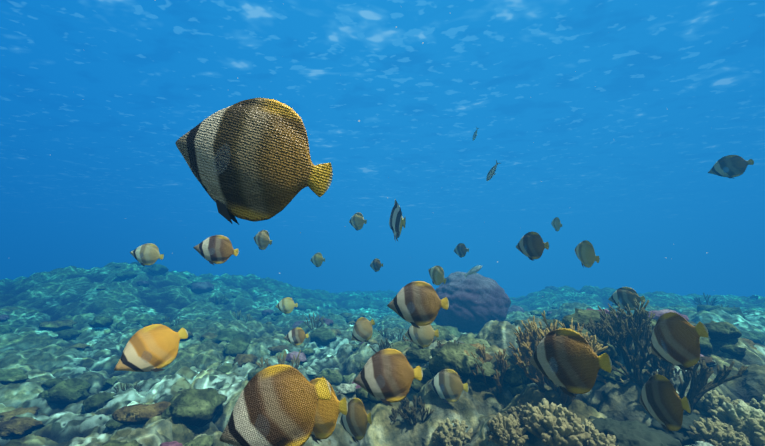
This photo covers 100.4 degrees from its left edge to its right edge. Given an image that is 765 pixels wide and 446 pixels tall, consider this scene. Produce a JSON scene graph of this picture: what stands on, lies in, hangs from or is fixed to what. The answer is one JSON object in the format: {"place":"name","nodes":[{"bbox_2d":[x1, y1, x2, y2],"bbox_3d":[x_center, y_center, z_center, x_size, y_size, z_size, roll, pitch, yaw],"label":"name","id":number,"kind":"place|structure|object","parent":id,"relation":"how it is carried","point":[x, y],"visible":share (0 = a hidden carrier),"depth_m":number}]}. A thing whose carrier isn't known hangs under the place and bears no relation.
{"place":"outdoors","nodes":[
{"label":"outdoors","id":0,"kind":"place"},
{"bbox_2d":[130,243,163,266],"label":"fish","id":1,"kind":"object","parent":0,"point":[148,254],"visible":1,"depth_m":1.21},
{"bbox_2d":[114,324,187,371],"bbox_3d":[-0.466,0.255,0.648,0.111,0.093,0.044,4,-11,-21],"label":"fish","id":2,"kind":"object","parent":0,"point":[154,347],"visible":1,"depth_m":0.64},
{"bbox_2d":[202,294,228,304],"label":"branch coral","id":3,"kind":"object","parent":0,"point":[220,298],"visible":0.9,"depth_m":4.91},
{"bbox_2d":[193,235,238,264],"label":"fish","id":4,"kind":"object","parent":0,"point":[216,249],"visible":1,"depth_m":0.77},
{"bbox_2d":[232,310,254,322],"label":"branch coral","id":5,"kind":"object","parent":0,"point":[249,317],"visible":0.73,"depth_m":4.02},
{"bbox_2d":[175,98,332,224],"bbox_3d":[-0.083,-0.039,0.200,0.105,0.080,0.030,-3,-11,18],"label":"fish","id":6,"kind":"object","parent":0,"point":[249,159],"visible":1,"depth_m":0.19},
{"bbox_2d":[254,230,271,249],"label":"fish","id":7,"kind":"object","parent":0,"point":[262,240],"visible":1,"depth_m":1.29},
{"bbox_2d":[219,364,330,445],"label":"fish","id":8,"kind":"object","parent":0,"point":[275,405],"visible":1,"depth_m":0.30},
{"bbox_2d":[275,297,297,313],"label":"fish","id":9,"kind":"object","parent":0,"point":[286,305],"visible":1,"depth_m":1.76},
{"bbox_2d":[284,327,308,345],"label":"fish","id":10,"kind":"object","parent":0,"point":[296,336],"visible":1,"depth_m":1.32},
{"bbox_2d":[310,252,324,267],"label":"fish","id":11,"kind":"object","parent":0,"point":[317,260],"visible":1,"depth_m":2.13},
{"bbox_2d":[310,378,347,443],"bbox_3d":[-0.103,0.292,0.500,0.115,0.088,0.030,-9,-14,42],"label":"fish","id":12,"kind":"object","parent":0,"point":[328,412],"visible":0.38,"depth_m":0.48},
{"bbox_2d":[340,398,371,442],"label":"fish","id":13,"kind":"object","parent":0,"point":[356,419],"visible":0.96,"depth_m":0.68},
{"bbox_2d":[349,212,366,229],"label":"fish","id":14,"kind":"object","parent":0,"point":[357,221],"visible":1,"depth_m":1.56},
{"bbox_2d":[352,317,374,341],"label":"fish","id":15,"kind":"object","parent":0,"point":[362,331],"visible":1,"depth_m":1.07},
{"bbox_2d":[370,258,382,271],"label":"fish","id":16,"kind":"object","parent":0,"point":[375,265],"visible":1,"depth_m":1.79},
{"bbox_2d":[0,0,764,275],"bbox_3d":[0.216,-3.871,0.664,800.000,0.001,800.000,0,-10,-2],"label":"water surface","id":17,"kind":"object","parent":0,"point":[614,166],"visible":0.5,"depth_m":8.44},
{"bbox_2d":[0,262,764,445],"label":"reef ground","id":18,"kind":"structure","parent":0,"point":[33,350],"depth_m":2.38},
{"bbox_2d":[113,382,142,392],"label":"coral","id":19,"kind":"object","parent":18,"relation":"on","point":[127,387],"visible":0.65,"depth_m":1.73},
{"bbox_2d":[157,316,180,326],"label":"coral","id":20,"kind":"object","parent":18,"relation":"on","point":[176,320],"visible":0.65,"depth_m":3.37},
{"bbox_2d":[256,350,300,369],"bbox_3d":[-0.629,0.863,1.921,0.254,0.200,0.214,3,-10,-17],"label":"coral","id":21,"kind":"object","parent":18,"relation":"on","point":[282,361],"visible":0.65,"depth_m":1.89},
{"bbox_2d":[304,312,324,329],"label":"coral","id":22,"kind":"object","parent":18,"relation":"on","point":[317,321],"visible":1,"depth_m":3.08},
{"bbox_2d":[0,281,703,445],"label":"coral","id":23,"kind":"object","parent":18,"relation":"on","point":[200,287],"visible":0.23,"depth_m":3.36},
{"bbox_2d":[0,265,756,436],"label":"rocks","id":24,"kind":"object","parent":18,"relation":"on","point":[135,414],"visible":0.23,"depth_m":1.37},
{"bbox_2d":[0,262,764,445],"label":"rocks","id":25,"kind":"object","parent":18,"relation":"on","point":[197,407],"visible":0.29,"depth_m":1.36},
{"bbox_2d":[369,338,395,351],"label":"coral","id":26,"kind":"object","parent":18,"relation":"on","point":[382,346],"visible":0.54,"depth_m":1.60},
{"bbox_2d":[28,303,746,445],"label":"pale reef lumps","id":27,"kind":"object","parent":18,"relation":"on","point":[344,388],"visible":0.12,"depth_m":1.12},
{"bbox_2d":[378,328,405,341],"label":"coral","id":28,"kind":"object","parent":18,"relation":"on","point":[392,336],"visible":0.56,"depth_m":2.69},
{"bbox_2d":[388,395,433,425],"bbox_3d":[0.102,0.601,1.003,0.134,0.092,0.126,-6,-12,31],"label":"coral","id":29,"kind":"object","parent":18,"relation":"on","point":[405,413],"visible":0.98,"depth_m":0.99},
{"bbox_2d":[403,335,436,342],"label":"coral","id":30,"kind":"object","parent":18,"relation":"on","point":[404,339],"visible":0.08,"depth_m":1.62},
{"bbox_2d":[435,340,460,347],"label":"coral","id":31,"kind":"object","parent":18,"relation":"on","point":[439,344],"visible":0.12,"depth_m":1.26},
{"bbox_2d":[431,418,472,445],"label":"cauliflower coral","id":32,"kind":"object","parent":18,"relation":"on","point":[446,433],"visible":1,"depth_m":0.89},
{"bbox_2d":[434,271,510,332],"bbox_3d":[0.833,0.805,3.100,0.785,0.662,0.735,0,-10,-2],"label":"coral","id":33,"kind":"object","parent":18,"relation":"on","point":[477,302],"visible":0.69,"depth_m":2.81},
{"bbox_2d":[471,344,519,393],"bbox_3d":[0.396,0.502,1.103,0.230,0.150,0.125,6,-11,-29],"label":"coral","id":34,"kind":"object","parent":18,"relation":"on","point":[499,359],"visible":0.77,"depth_m":1.08},
{"bbox_2d":[486,412,528,445],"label":"cauliflower coral","id":35,"kind":"object","parent":18,"relation":"on","point":[506,431],"visible":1,"depth_m":0.74},
{"bbox_2d":[504,402,527,427],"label":"cauliflower coral","id":36,"kind":"object","parent":18,"relation":"on","point":[517,413],"visible":0.52,"depth_m":0.82},
{"bbox_2d":[522,398,590,445],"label":"cauliflower coral","id":37,"kind":"object","parent":18,"relation":"on","point":[547,423],"visible":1,"depth_m":0.73},
{"bbox_2d":[508,311,607,404],"bbox_3d":[0.513,0.404,0.964,0.266,0.268,0.398,0,-10,-2],"label":"coral","id":38,"kind":"object","parent":18,"relation":"on","point":[527,344],"visible":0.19,"depth_m":0.97},
{"bbox_2d":[580,418,618,445],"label":"cauliflower coral","id":39,"kind":"object","parent":18,"relation":"on","point":[597,438],"visible":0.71,"depth_m":0.72},
{"bbox_2d":[581,298,667,374],"bbox_3d":[0.855,0.385,1.072,0.293,0.258,0.315,-4,-11,23],"label":"coral","id":40,"kind":"object","parent":18,"relation":"on","point":[624,330],"visible":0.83,"depth_m":1.07},
{"bbox_2d":[581,415,681,445],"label":"rock","id":41,"kind":"object","parent":18,"relation":"on","point":[632,433],"visible":0.69,"depth_m":0.76},
{"bbox_2d":[648,410,706,445],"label":"coral","id":42,"kind":"object","parent":18,"relation":"on","point":[681,435],"visible":0.1,"depth_m":0.87},
{"bbox_2d":[611,342,747,413],"bbox_3d":[0.873,0.463,0.998,0.281,0.197,0.252,0,-10,-2],"label":"coral","id":43,"kind":"object","parent":18,"relation":"on","point":[698,390],"visible":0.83,"depth_m":0.93},
{"bbox_2d":[693,292,717,305],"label":"coral","id":44,"kind":"object","parent":18,"relation":"on","point":[698,301],"visible":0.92,"depth_m":4.01},
{"bbox_2d":[692,390,738,417],"bbox_3d":[0.974,0.544,0.939,0.137,0.092,0.128,9,-13,-41],"label":"cauliflower coral","id":45,"kind":"object","parent":18,"relation":"on","point":[713,398],"visible":0.46,"depth_m":0.93},
{"bbox_2d":[687,417,748,445],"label":"cauliflower coral","id":46,"kind":"object","parent":18,"relation":"on","point":[708,430],"visible":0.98,"depth_m":0.79},
{"bbox_2d":[707,399,764,445],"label":"cauliflower coral","id":47,"kind":"object","parent":18,"relation":"on","point":[744,419],"visible":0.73,"depth_m":0.84},
{"bbox_2d":[750,394,764,412],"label":"cauliflower coral","id":48,"kind":"object","parent":18,"relation":"on","point":[754,403],"visible":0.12,"depth_m":0.93},
{"bbox_2d":[0,275,764,289],"label":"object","id":49,"kind":"structure","parent":0,"point":[746,282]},
{"bbox_2d":[353,348,422,405],"bbox_3d":[0.008,0.229,0.475,0.100,0.077,0.032,-4,-11,20],"label":"fish","id":50,"kind":"object","parent":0,"point":[386,376],"visible":1,"depth_m":0.47},
{"bbox_2d":[389,199,405,241],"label":"fish","id":51,"kind":"object","parent":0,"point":[397,222],"visible":1,"depth_m":1.02},
{"bbox_2d":[387,281,448,328],"bbox_3d":[0.068,0.158,0.617,0.120,0.090,0.033,-3,-12,12],"label":"fish","id":52,"kind":"object","parent":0,"point":[416,304],"visible":1,"depth_m":0.61},
{"bbox_2d":[405,324,438,348],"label":"fish","id":53,"kind":"object","parent":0,"point":[422,336],"visible":0.9,"depth_m":0.86},
{"bbox_2d":[428,266,445,284],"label":"fish","id":54,"kind":"object","parent":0,"point":[436,273],"visible":1,"depth_m":1.21},
{"bbox_2d":[428,369,468,403],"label":"fish","id":55,"kind":"object","parent":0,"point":[446,385],"visible":1,"depth_m":0.99},
{"bbox_2d":[454,243,468,257],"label":"fish","id":56,"kind":"object","parent":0,"point":[460,250],"visible":1,"depth_m":1.89},
{"bbox_2d":[463,265,481,277],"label":"fish","id":57,"kind":"object","parent":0,"point":[475,269],"visible":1,"depth_m":1.48},
{"bbox_2d":[473,127,478,140],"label":"fish","id":58,"kind":"object","parent":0,"point":[474,134],"visible":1,"depth_m":2.24},
{"bbox_2d":[486,160,499,180],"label":"fish","id":59,"kind":"object","parent":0,"point":[491,172],"visible":1,"depth_m":1.33},
{"bbox_2d":[516,232,548,260],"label":"fish","id":60,"kind":"object","parent":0,"point":[531,245],"visible":1,"depth_m":1.00},
{"bbox_2d":[551,217,561,231],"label":"fish","id":61,"kind":"object","parent":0,"point":[556,224],"visible":1,"depth_m":1.72},
{"bbox_2d":[529,328,611,396],"bbox_3d":[0.255,0.192,0.443,0.032,0.088,0.118,12,-23,-28],"label":"fish","id":62,"kind":"object","parent":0,"point":[569,362],"visible":1,"depth_m":0.43},
{"bbox_2d":[575,240,599,267],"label":"fish","id":63,"kind":"object","parent":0,"point":[585,254],"visible":1,"depth_m":0.95},
{"bbox_2d":[608,287,645,310],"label":"fish","id":64,"kind":"object","parent":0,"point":[623,296],"visible":0.9,"depth_m":1.29},
{"bbox_2d":[639,374,690,433],"bbox_3d":[0.400,0.256,0.457,0.034,0.073,0.091,-4,-11,23],"label":"fish","id":65,"kind":"object","parent":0,"point":[663,404],"visible":1,"depth_m":0.45},
{"bbox_2d":[651,312,707,370],"bbox_3d":[0.445,0.178,0.485,0.028,0.081,0.099,-2,-10,13],"label":"fish","id":66,"kind":"object","parent":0,"point":[675,338],"visible":1,"depth_m":0.48},
{"bbox_2d":[708,155,753,177],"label":"fish","id":67,"kind":"object","parent":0,"point":[730,166],"visible":1,"depth_m":1.25}
]}

